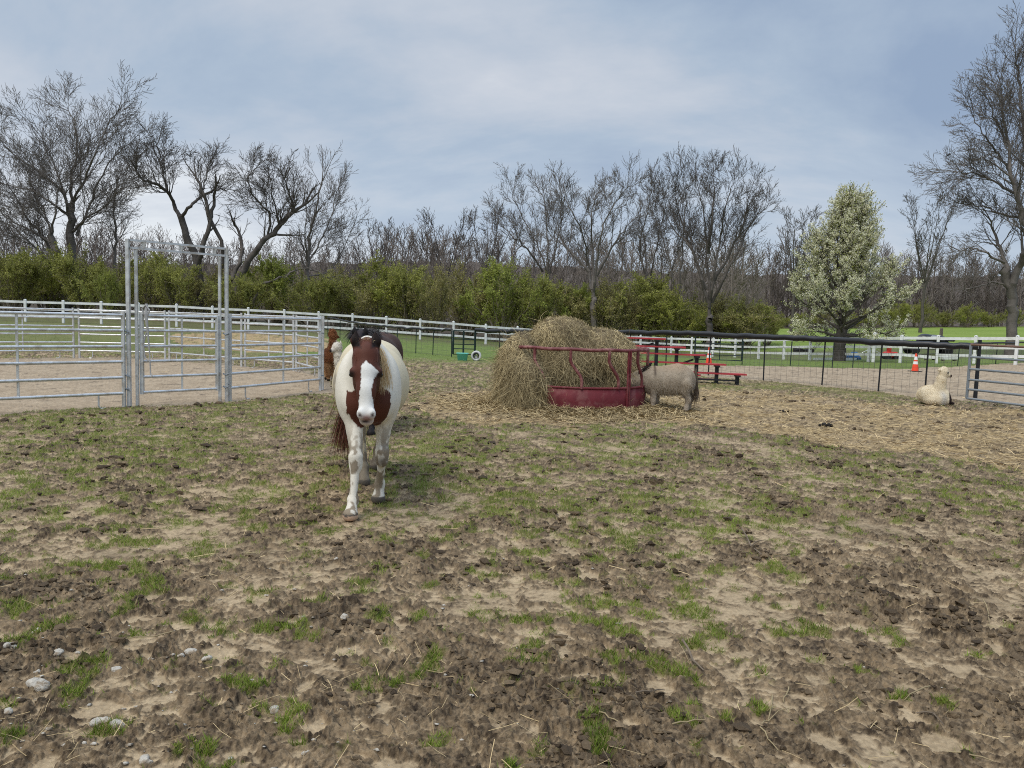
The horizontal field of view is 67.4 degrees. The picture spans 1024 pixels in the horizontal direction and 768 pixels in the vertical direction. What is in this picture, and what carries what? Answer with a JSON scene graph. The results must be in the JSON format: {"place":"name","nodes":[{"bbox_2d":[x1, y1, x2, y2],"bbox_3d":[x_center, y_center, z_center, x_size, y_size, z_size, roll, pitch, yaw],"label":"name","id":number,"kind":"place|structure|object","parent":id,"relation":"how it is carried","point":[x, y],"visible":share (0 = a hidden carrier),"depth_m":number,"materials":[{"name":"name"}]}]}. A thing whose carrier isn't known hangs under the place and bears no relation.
{"place":"outdoors","nodes":[
{"label":"outdoors","id":0,"kind":"place"},
{"bbox_2d":[0,300,1023,767],"bbox_3d":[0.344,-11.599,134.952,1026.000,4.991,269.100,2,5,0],"label":"ground","id":1,"kind":"structure","parent":0,"point":[830,736],"depth_m":4.82,"materials":[{"name":"brown soil"}]},
{"bbox_2d":[0,307,74,357],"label":"pen fence","id":2,"kind":"object","parent":1,"relation":"on","point":[72,334],"visible":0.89,"depth_m":22.63,"materials":[{"name":"metal"}]},
{"bbox_2d":[25,677,49,691],"bbox_3d":[-1.944,1.233,3.148,0.098,0.050,0.074,2,5,0],"label":"stone","id":3,"kind":"object","parent":1,"relation":"on","point":[39,684],"visible":0.99,"depth_m":3.13,"materials":[{"name":"stone"}]},
{"bbox_2d":[0,241,89,311],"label":"shrub","id":4,"kind":"object","parent":1,"relation":"on","point":[51,284],"visible":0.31,"depth_m":59.76,"materials":[{"name":"green plant"}]},
{"bbox_2d":[0,139,98,311],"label":"bare tree","id":5,"kind":"object","parent":1,"relation":"on","point":[35,224],"visible":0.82,"depth_m":61.19,"materials":[{"name":"brown plant"}]},
{"bbox_2d":[0,311,127,408],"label":"pen fence","id":6,"kind":"object","parent":1,"relation":"on","point":[17,347],"visible":0.99,"depth_m":11.49,"materials":[{"name":"metal"}]},
{"bbox_2d":[0,59,178,312],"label":"bare tree","id":7,"kind":"object","parent":1,"relation":"on","point":[71,222],"visible":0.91,"depth_m":61.63,"materials":[{"name":"brown plant"}]},
{"bbox_2d":[89,716,111,726],"bbox_3d":[-1.566,1.291,2.922,0.080,0.044,0.064,2,5,0],"label":"stone","id":8,"kind":"object","parent":1,"relation":"on","point":[92,723],"visible":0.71,"depth_m":2.91,"materials":[{"name":"stone"}]},
{"bbox_2d":[92,146,144,313],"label":"bare tree","id":9,"kind":"object","parent":1,"relation":"on","point":[114,232],"visible":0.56,"depth_m":65.16,"materials":[{"name":"brown plant"}]},
{"bbox_2d":[76,308,166,359],"bbox_3d":[-11.915,-1.519,23.470,2.636,1.530,0.084,1,5,-9],"label":"pen fence","id":10,"kind":"object","parent":1,"relation":"on","point":[92,351],"visible":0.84,"depth_m":23.42,"materials":[{"name":"metal"}]},
{"bbox_2d":[139,754,152,765],"bbox_3d":[-1.282,1.315,2.682,0.057,0.029,0.042,6,7,44],"label":"stone","id":11,"kind":"object","parent":1,"relation":"on","point":[144,759],"visible":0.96,"depth_m":2.67,"materials":[{"name":"stone"}]},
{"bbox_2d":[105,112,245,319],"bbox_3d":[-25.657,-12.644,59.123,10.232,15.630,7.206,-2,6,-34],"label":"bare tree","id":12,"kind":"object","parent":1,"relation":"on","point":[197,259],"visible":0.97,"depth_m":58.27,"materials":[{"name":"brown plant"}]},
{"bbox_2d":[125,239,228,406],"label":"pen gate","id":13,"kind":"structure","parent":1,"relation":"on","point":[140,330],"depth_m":12.59,"materials":[{"name":"metal"}]},
{"bbox_2d":[141,304,152,376],"bbox_3d":[-5.827,-0.696,12.275,0.177,1.173,0.076,2,5,0],"label":"lead rope","id":14,"kind":"object","parent":13,"relation":"hanging from","point":[146,311],"visible":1,"depth_m":12.25,"materials":[{"name":"grey fabric"}]},
{"bbox_2d":[147,260,217,318],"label":"shrub","id":15,"kind":"object","parent":1,"relation":"on","point":[170,282],"visible":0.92,"depth_m":57.15,"materials":[{"name":"green plant"}]},
{"bbox_2d":[167,311,242,366],"bbox_3d":[-9.092,-1.367,22.666,3.635,1.530,0.086,5,6,33],"label":"pen fence","id":16,"kind":"object","parent":1,"relation":"on","point":[203,338],"visible":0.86,"depth_m":22.72,"materials":[{"name":"metal"}]},
{"bbox_2d":[182,264,233,319],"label":"shrub","id":17,"kind":"object","parent":1,"relation":"on","point":[212,278],"visible":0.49,"depth_m":59.19,"materials":[{"name":"green plant"}]},
{"bbox_2d":[210,274,270,324],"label":"shrub","id":18,"kind":"object","parent":1,"relation":"on","point":[246,290],"visible":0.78,"depth_m":56.18,"materials":[{"name":"green plant"}]},
{"bbox_2d":[223,262,265,321],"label":"shrub","id":19,"kind":"object","parent":1,"relation":"on","point":[256,277],"visible":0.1,"depth_m":66.86,"materials":[{"name":"green plant"}]},
{"bbox_2d":[212,142,322,320],"bbox_3d":[-18.459,-11.164,57.718,8.329,13.397,8.081,1,5,-12],"label":"bare tree","id":20,"kind":"object","parent":1,"relation":"on","point":[281,222],"visible":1,"depth_m":57.55,"materials":[{"name":"brown plant"}]},
{"bbox_2d":[242,313,294,370],"bbox_3d":[-6.699,-1.168,21.174,2.033,1.530,0.086,4,6,29],"label":"pen fence","id":21,"kind":"object","parent":1,"relation":"on","point":[269,334],"visible":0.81,"depth_m":21.16,"materials":[{"name":"metal"}]},
{"bbox_2d":[226,314,322,400],"bbox_3d":[-4.427,-0.534,14.534,0.082,1.530,2.645,4,5,24],"label":"pen fence","id":22,"kind":"object","parent":1,"relation":"on","point":[283,356],"visible":1,"depth_m":14.46,"materials":[{"name":"metal"}]},
{"bbox_2d":[231,252,325,323],"bbox_3d":[-17.929,-7.213,59.469,7.039,5.713,5.453,3,5,10],"label":"shrub","id":23,"kind":"object","parent":1,"relation":"on","point":[276,272],"visible":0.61,"depth_m":58.81,"materials":[{"name":"green plant"}]},
{"bbox_2d":[246,259,345,321],"bbox_3d":[-16.329,-6.822,57.419,7.705,5.012,1.702,2,5,0],"label":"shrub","id":24,"kind":"object","parent":1,"relation":"on","point":[278,277],"visible":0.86,"depth_m":57.52,"materials":[{"name":"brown plant"}]},
{"bbox_2d":[294,315,318,377],"bbox_3d":[-5.243,-0.996,19.666,0.083,1.530,2.303,-1,6,-30],"label":"pen fence","id":25,"kind":"object","parent":1,"relation":"on","point":[296,335],"visible":0.63,"depth_m":19.73,"materials":[{"name":"metal"}]},
{"bbox_2d":[260,261,353,328],"bbox_3d":[-15.024,-6.580,57.623,7.038,5.158,4.405,-1,6,-31],"label":"shrub","id":26,"kind":"object","parent":1,"relation":"on","point":[323,286],"visible":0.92,"depth_m":57.12,"materials":[{"name":"green plant"}]},
{"bbox_2d":[318,316,324,389],"bbox_3d":[-4.276,-0.757,17.205,0.072,1.530,3.011,0,5,-15],"label":"pen fence","id":27,"kind":"object","parent":1,"relation":"on","point":[322,352],"visible":0.45,"depth_m":15.84,"materials":[{"name":"metal"}]},
{"bbox_2d":[291,269,362,325],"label":"shrub","id":28,"kind":"object","parent":1,"relation":"on","point":[334,307],"visible":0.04,"depth_m":68.76,"materials":[{"name":"green plant"}]},
{"bbox_2d":[284,140,373,323],"bbox_3d":[-14.396,-12.128,62.830,8.145,14.980,5.922,-1,6,-32],"label":"bare tree","id":29,"kind":"object","parent":1,"relation":"on","point":[313,220],"visible":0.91,"depth_m":62.62,"materials":[{"name":"brown plant"}]},
{"bbox_2d":[324,328,339,380],"bbox_3d":[-4.308,-0.710,18.209,0.450,1.269,1.072,0,5,-20],"label":"alpaca","id":30,"kind":"object","parent":1,"relation":"on","point":[329,365],"visible":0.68,"depth_m":17.83},
{"bbox_2d":[0,299,672,352],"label":"board fence","id":31,"kind":"object","parent":1,"relation":"on","point":[212,309],"visible":0.52,"depth_m":48.77,"materials":[{"name":"white paint"}]},
{"bbox_2d":[330,340,342,367],"bbox_3d":[-2.781,-0.214,13.789,0.958,1.131,0.429,2,5,0],"label":"alpaca","id":32,"kind":"object","parent":1,"relation":"on","point":[336,349],"visible":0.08,"depth_m":13.69},
{"bbox_2d":[322,261,386,330],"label":"shrub","id":33,"kind":"object","parent":1,"relation":"on","point":[367,299],"visible":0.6,"depth_m":58.87,"materials":[{"name":"green plant"}]},
{"bbox_2d":[316,331,408,520],"bbox_3d":[-1.222,0.239,6.824,0.794,1.462,2.739,0,5,-19],"label":"horse","id":34,"kind":"object","parent":1,"relation":"on","point":[370,382],"visible":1,"depth_m":6.05},
{"bbox_2d":[342,325,402,435],"bbox_3d":[-1.889,-0.097,10.613,0.630,1.447,2.643,2,5,0],"label":"horse","id":35,"kind":"object","parent":1,"relation":"on","point":[393,340],"visible":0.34,"depth_m":10.00},
{"bbox_2d":[360,216,401,314],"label":"bare tree","id":36,"kind":"object","parent":1,"relation":"on","point":[377,235],"visible":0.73,"depth_m":94.20,"materials":[{"name":"brown plant"}]},
{"bbox_2d":[327,317,452,356],"bbox_3d":[-7.069,-2.438,37.917,0.999,1.596,17.396,-1,6,-30],"label":"wire fence","id":37,"kind":"object","parent":1,"relation":"on","point":[409,328],"visible":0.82,"depth_m":32.88,"materials":[{"name":"black metal"}]},
{"bbox_2d":[384,260,450,334],"bbox_3d":[-7.993,-6.639,59.691,5.648,5.992,4.930,3,5,19],"label":"shrub","id":38,"kind":"object","parent":1,"relation":"on","point":[403,284],"visible":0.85,"depth_m":58.98,"materials":[{"name":"green plant"}]},
{"bbox_2d":[403,262,459,337],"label":"shrub","id":39,"kind":"object","parent":1,"relation":"on","point":[438,302],"visible":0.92,"depth_m":58.47,"materials":[{"name":"green plant"}]},
{"bbox_2d":[411,262,451,332],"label":"shrub","id":40,"kind":"object","parent":1,"relation":"on","point":[435,267],"visible":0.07,"depth_m":66.30,"materials":[{"name":"green plant"}]},
{"bbox_2d":[413,207,477,325],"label":"bare tree","id":41,"kind":"object","parent":1,"relation":"on","point":[454,239],"visible":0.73,"depth_m":90.49,"materials":[{"name":"brown plant"}]},
{"bbox_2d":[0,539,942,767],"bbox_3d":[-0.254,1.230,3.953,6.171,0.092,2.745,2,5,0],"label":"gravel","id":42,"kind":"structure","parent":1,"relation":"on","point":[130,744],"depth_m":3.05,"materials":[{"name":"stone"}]},
{"bbox_2d":[446,275,498,335],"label":"shrub","id":43,"kind":"object","parent":1,"relation":"on","point":[464,310],"visible":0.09,"depth_m":65.19,"materials":[{"name":"green plant"}]},
{"bbox_2d":[446,256,502,338],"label":"shrub","id":44,"kind":"object","parent":1,"relation":"on","point":[459,279],"visible":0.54,"depth_m":62.05,"materials":[{"name":"green plant"}]},
{"bbox_2d":[462,202,519,327],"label":"bare tree","id":45,"kind":"object","parent":1,"relation":"on","point":[487,249],"visible":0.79,"depth_m":87.85,"materials":[{"name":"brown plant"}]},
{"bbox_2d":[451,255,548,341],"bbox_3d":[-1.220,-6.704,60.652,8.496,7.081,6.524,-1,6,-30],"label":"shrub","id":46,"kind":"object","parent":1,"relation":"on","point":[491,275],"visible":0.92,"depth_m":60.17,"materials":[{"name":"green plant"}]},
{"bbox_2d":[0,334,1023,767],"bbox_3d":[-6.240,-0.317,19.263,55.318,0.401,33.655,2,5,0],"label":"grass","id":47,"kind":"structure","parent":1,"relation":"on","point":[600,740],"depth_m":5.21,"materials":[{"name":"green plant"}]},
{"bbox_2d":[0,386,1023,767],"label":"mud clods","id":48,"kind":"object","parent":1,"relation":"on","point":[656,706],"visible":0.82,"depth_m":4.43,"materials":[{"name":"brown soil"}]},
{"bbox_2d":[1,355,1023,767],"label":"straw litter","id":49,"kind":"object","parent":1,"relation":"on","point":[911,441],"visible":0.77,"depth_m":11.40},
{"bbox_2d":[491,269,554,327],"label":"shrub","id":50,"kind":"object","parent":1,"relation":"on","point":[532,287],"visible":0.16,"depth_m":64.36,"materials":[{"name":"green plant"}]},
{"bbox_2d":[473,162,582,279],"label":"bare tree","id":51,"kind":"object","parent":1,"relation":"on","point":[530,232],"visible":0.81,"depth_m":68.30,"materials":[{"name":"brown plant"}]},
{"bbox_2d":[509,270,568,328],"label":"shrub","id":52,"kind":"object","parent":1,"relation":"on","point":[547,297],"visible":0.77,"depth_m":61.76,"materials":[{"name":"green plant"}]},
{"bbox_2d":[404,389,724,427],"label":"hay litter","id":53,"kind":"object","parent":1,"relation":"on","point":[647,408],"visible":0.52,"depth_m":13.08,"materials":[{"name":"plant"}]},
{"bbox_2d":[624,363,703,411],"bbox_3d":[2.655,0.059,14.077,1.736,0.902,0.550,2,5,2],"label":"sheep","id":54,"kind":"object","parent":53,"relation":"on","point":[679,379],"visible":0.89,"depth_m":13.90},
{"bbox_2d":[532,282,604,325],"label":"shrub","id":55,"kind":"object","parent":1,"relation":"on","point":[567,291],"visible":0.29,"depth_m":64.78,"materials":[{"name":"green plant"}]},
{"bbox_2d":[519,345,649,409],"bbox_3d":[1.225,-0.144,14.487,2.660,1.176,2.660,2,5,0],"label":"hay feeder","id":56,"kind":"object","parent":1,"relation":"on","point":[589,397],"visible":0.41,"depth_m":13.30,"materials":[{"name":"red paint"}]},
{"bbox_2d":[480,312,652,411],"bbox_3d":[1.054,-0.471,14.438,3.524,1.889,3.224,2,5,0],"label":"hay bale","id":57,"kind":"object","parent":56,"relation":"on","point":[519,382],"visible":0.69,"depth_m":13.84,"materials":[{"name":"plant"}]},
{"bbox_2d":[550,282,618,326],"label":"shrub","id":58,"kind":"object","parent":1,"relation":"on","point":[587,295],"visible":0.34,"depth_m":64.81,"materials":[{"name":"green plant"}]},
{"bbox_2d":[533,152,668,327],"bbox_3d":[6.650,-10.882,63.595,11.331,15.616,7.942,4,5,22],"label":"bare tree","id":59,"kind":"object","parent":1,"relation":"on","point":[595,271],"visible":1,"depth_m":63.00,"materials":[{"name":"brown plant"}]},
{"bbox_2d":[572,273,634,327],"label":"shrub","id":60,"kind":"object","parent":1,"relation":"on","point":[601,284],"visible":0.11,"depth_m":66.81,"materials":[{"name":"green plant"}]},
{"bbox_2d":[563,278,645,328],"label":"shrub","id":61,"kind":"object","parent":1,"relation":"on","point":[580,307],"visible":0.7,"depth_m":63.68,"materials":[{"name":"green plant"}]},
{"bbox_2d":[590,288,652,339],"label":"shrub","id":62,"kind":"object","parent":1,"relation":"on","point":[627,307],"visible":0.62,"depth_m":64.43,"materials":[{"name":"green plant"}]},
{"bbox_2d":[596,270,693,344],"bbox_3d":[11.130,-6.348,65.674,8.367,6.801,6.408,2,5,3],"label":"shrub","id":63,"kind":"object","parent":1,"relation":"on","point":[644,291],"visible":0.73,"depth_m":64.33,"materials":[{"name":"green plant"}]},
{"bbox_2d":[618,156,686,341],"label":"bare tree","id":64,"kind":"object","parent":1,"relation":"on","point":[644,242],"visible":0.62,"depth_m":70.45,"materials":[{"name":"brown plant"}]},
{"bbox_2d":[635,144,710,345],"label":"bare tree","id":65,"kind":"object","parent":1,"relation":"on","point":[679,231],"visible":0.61,"depth_m":65.25,"materials":[{"name":"brown plant"}]},
{"bbox_2d":[634,294,713,348],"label":"shrub","id":66,"kind":"object","parent":1,"relation":"on","point":[665,311],"visible":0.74,"depth_m":63.05,"materials":[{"name":"green plant"}]},
{"bbox_2d":[627,337,746,384],"bbox_3d":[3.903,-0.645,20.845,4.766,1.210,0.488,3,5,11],"label":"bleachers","id":67,"kind":"object","parent":1,"relation":"on","point":[696,362],"visible":0.45,"depth_m":20.56,"materials":[{"name":"red paint"}]},
{"bbox_2d":[658,287,715,347],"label":"shrub","id":68,"kind":"object","parent":1,"relation":"on","point":[686,326],"visible":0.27,"depth_m":64.75,"materials":[{"name":"green plant"}]},
{"bbox_2d":[683,297,728,346],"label":"shrub","id":69,"kind":"object","parent":1,"relation":"on","point":[715,307],"visible":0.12,"depth_m":66.06,"materials":[{"name":"green plant"}]},
{"bbox_2d":[637,145,782,348],"bbox_3d":[16.167,-11.060,62.863,10.348,16.909,8.133,6,6,40],"label":"bare tree","id":70,"kind":"object","parent":1,"relation":"on","point":[709,298],"visible":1,"depth_m":61.33,"materials":[{"name":"brown plant"}]},
{"bbox_2d":[683,291,742,347],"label":"shrub","id":71,"kind":"object","parent":1,"relation":"on","point":[720,305],"visible":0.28,"depth_m":65.57,"materials":[{"name":"green plant"}]},
{"bbox_2d":[694,336,743,360],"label":"field gate","id":72,"kind":"structure","parent":1,"relation":"on","point":[720,343],"depth_m":31.38,"materials":[{"name":"white metal"}]},
{"bbox_2d":[474,328,978,397],"bbox_3d":[4.945,-0.946,24.637,17.555,1.592,0.770,7,7,45],"label":"wire fence","id":73,"kind":"object","parent":1,"relation":"on","point":[905,343],"visible":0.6,"depth_m":21.46,"materials":[{"name":"black metal"}]},
{"bbox_2d":[452,330,475,354],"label":"wire fence gate","id":74,"kind":"structure","parent":73,"relation":"attached to","point":[463,344],"depth_m":30.49,"materials":[{"name":"black metal"}]},
{"bbox_2d":[712,293,780,345],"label":"shrub","id":75,"kind":"object","parent":1,"relation":"on","point":[766,308],"visible":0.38,"depth_m":64.06,"materials":[{"name":"green plant"}]},
{"bbox_2d":[760,313,785,345],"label":"shrub","id":76,"kind":"object","parent":1,"relation":"on","point":[776,329],"visible":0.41,"depth_m":67.04,"materials":[{"name":"green plant"}]},
{"bbox_2d":[776,203,823,331],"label":"bare tree","id":77,"kind":"object","parent":1,"relation":"on","point":[797,260],"visible":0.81,"depth_m":103.62,"materials":[{"name":"brown plant"}]},
{"bbox_2d":[787,311,817,328],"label":"shrub","id":78,"kind":"object","parent":1,"relation":"on","point":[804,316],"visible":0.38,"depth_m":125.53,"materials":[{"name":"green plant"}]},
{"bbox_2d":[781,180,923,360],"bbox_3d":[17.960,-5.948,41.392,6.947,9.932,6.713,-2,6,-34],"label":"pear tree","id":79,"kind":"object","parent":1,"relation":"on","point":[858,240],"visible":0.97,"depth_m":40.73,"materials":[{"name":"white plant"}]},
{"bbox_2d":[862,310,883,328],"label":"shrub","id":80,"kind":"object","parent":1,"relation":"on","point":[865,311],"visible":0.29,"depth_m":124.38,"materials":[{"name":"green plant"}]},
{"bbox_2d":[742,340,1023,367],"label":"wire fence","id":81,"kind":"object","parent":1,"relation":"on","point":[997,343],"visible":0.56,"depth_m":32.42,"materials":[{"name":"black metal"}]},
{"bbox_2d":[906,295,941,327],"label":"shrub","id":82,"kind":"object","parent":1,"relation":"on","point":[927,311],"visible":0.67,"depth_m":127.90,"materials":[{"name":"green plant"}]},
{"bbox_2d":[903,334,954,353],"bbox_3d":[29.218,-2.797,53.877,3.492,1.440,1.213,2,5,0],"label":"car","id":83,"kind":"object","parent":1,"relation":"on","point":[915,351],"visible":0.3,"depth_m":53.46,"materials":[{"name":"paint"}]},
{"bbox_2d":[897,189,964,332],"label":"bare tree","id":84,"kind":"object","parent":1,"relation":"on","point":[924,270],"visible":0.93,"depth_m":97.77,"materials":[{"name":"brown plant"}]},
{"bbox_2d":[916,366,954,405],"bbox_3d":[9.048,0.017,16.530,0.600,0.848,0.866,0,5,-24],"label":"alpaca","id":85,"kind":"object","parent":1,"relation":"on","point":[937,392],"visible":0.99,"depth_m":16.24},
{"bbox_2d":[926,309,959,326],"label":"shrub","id":86,"kind":"object","parent":1,"relation":"on","point":[945,317],"visible":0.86,"depth_m":129.94,"materials":[{"name":"green plant"}]},
{"bbox_2d":[904,1,1023,354],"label":"bare tree","id":87,"kind":"object","parent":1,"relation":"on","point":[1009,280],"visible":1,"depth_m":48.92,"materials":[{"name":"brown plant"}]},
{"bbox_2d":[952,301,992,327],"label":"shrub","id":88,"kind":"object","parent":1,"relation":"on","point":[963,312],"visible":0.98,"depth_m":125.27,"materials":[{"name":"green plant"}]},
{"bbox_2d":[974,340,981,397],"bbox_3d":[11.273,-0.309,18.596,0.080,1.520,0.084,2,5,0],"label":"gate post","id":89,"kind":"object","parent":1,"relation":"on","point":[978,367],"visible":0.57,"depth_m":18.56,"materials":[{"name":"black metal"}]},
{"bbox_2d":[979,308,1006,326],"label":"shrub","id":90,"kind":"object","parent":1,"relation":"on","point":[987,321],"visible":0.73,"depth_m":126.69,"materials":[{"name":"green plant"}]},
{"bbox_2d":[965,343,1023,406],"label":"paddock gate","id":91,"kind":"structure","parent":1,"relation":"on","point":[969,369],"depth_m":16.46,"materials":[{"name":"metal"}]},
{"bbox_2d":[996,305,1023,326],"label":"shrub","id":92,"kind":"object","parent":1,"relation":"on","point":[1018,321],"visible":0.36,"depth_m":123.48,"materials":[{"name":"green plant"}]},
{"bbox_2d":[0,0,1023,278],"label":"sky","id":93,"kind":"structure","parent":0,"point":[423,97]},
{"bbox_2d":[38,261,1023,325],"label":"hill","id":94,"kind":"structure","parent":0,"point":[910,323],"depth_m":180.03,"materials":[{"name":"plant"}]},
{"bbox_3d":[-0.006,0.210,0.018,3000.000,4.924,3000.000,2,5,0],"label":"land","id":95,"kind":"structure","parent":0,"visible":0},
{"bbox_2d":[0,246,58,310],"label":"shrub","id":96,"kind":"object","parent":95,"relation":"on","point":[28,269],"visible":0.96,"depth_m":57.38,"materials":[{"name":"green plant"}]},
{"bbox_2d":[47,239,111,312],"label":"shrub","id":97,"kind":"object","parent":95,"relation":"on","point":[66,267],"visible":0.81,"depth_m":56.38,"materials":[{"name":"green plant"}]},
{"bbox_2d":[80,268,123,312],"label":"shrub","id":98,"kind":"object","parent":95,"relation":"on","point":[110,296],"visible":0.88,"depth_m":54.93,"materials":[{"name":"green plant"}]},
{"bbox_2d":[79,253,153,313],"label":"shrub","id":99,"kind":"object","parent":95,"relation":"on","point":[120,278],"visible":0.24,"depth_m":59.12,"materials":[{"name":"green plant"}]},
{"bbox_2d":[115,251,193,317],"bbox_3d":[-28.276,-7.841,60.685,5.513,5.637,5.467,-3,7,-45],"label":"shrub","id":100,"kind":"object","parent":95,"relation":"on","point":[144,276],"visible":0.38,"depth_m":60.30,"materials":[{"name":"green plant"}]},
{"bbox_2d":[328,270,402,327],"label":"shrub","id":101,"kind":"object","parent":95,"relation":"on","point":[363,326],"visible":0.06,"depth_m":64.16,"materials":[{"name":"green plant"}]},
{"bbox_2d":[334,249,429,329],"bbox_3d":[-10.379,-7.234,60.321,7.816,6.676,6.414,0,5,-24],"label":"shrub","id":102,"kind":"object","parent":95,"relation":"on","point":[380,280],"visible":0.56,"depth_m":59.96,"materials":[{"name":"green plant"}]},
{"bbox_2d":[380,265,434,331],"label":"shrub","id":103,"kind":"object","parent":95,"relation":"on","point":[415,310],"visible":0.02,"depth_m":65.34,"materials":[{"name":"green plant"}]},
{"bbox_2d":[0,212,1023,332],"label":"woods","id":104,"kind":"object","parent":95,"relation":"on","point":[739,285],"visible":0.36,"depth_m":113.23,"materials":[{"name":"plant"}]},
{"bbox_2d":[811,301,837,328],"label":"shrub","id":105,"kind":"object","parent":95,"relation":"on","point":[820,319],"visible":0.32,"depth_m":128.26,"materials":[{"name":"green plant"}]},
{"bbox_2d":[672,332,1023,364],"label":"board fence","id":106,"kind":"object","parent":95,"relation":"on","point":[975,338],"visible":0.57,"depth_m":39.61,"materials":[{"name":"white paint"}]},
{"bbox_2d":[880,301,915,328],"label":"shrub","id":107,"kind":"object","parent":95,"relation":"on","point":[902,309],"visible":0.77,"depth_m":122.84,"materials":[{"name":"green plant"}]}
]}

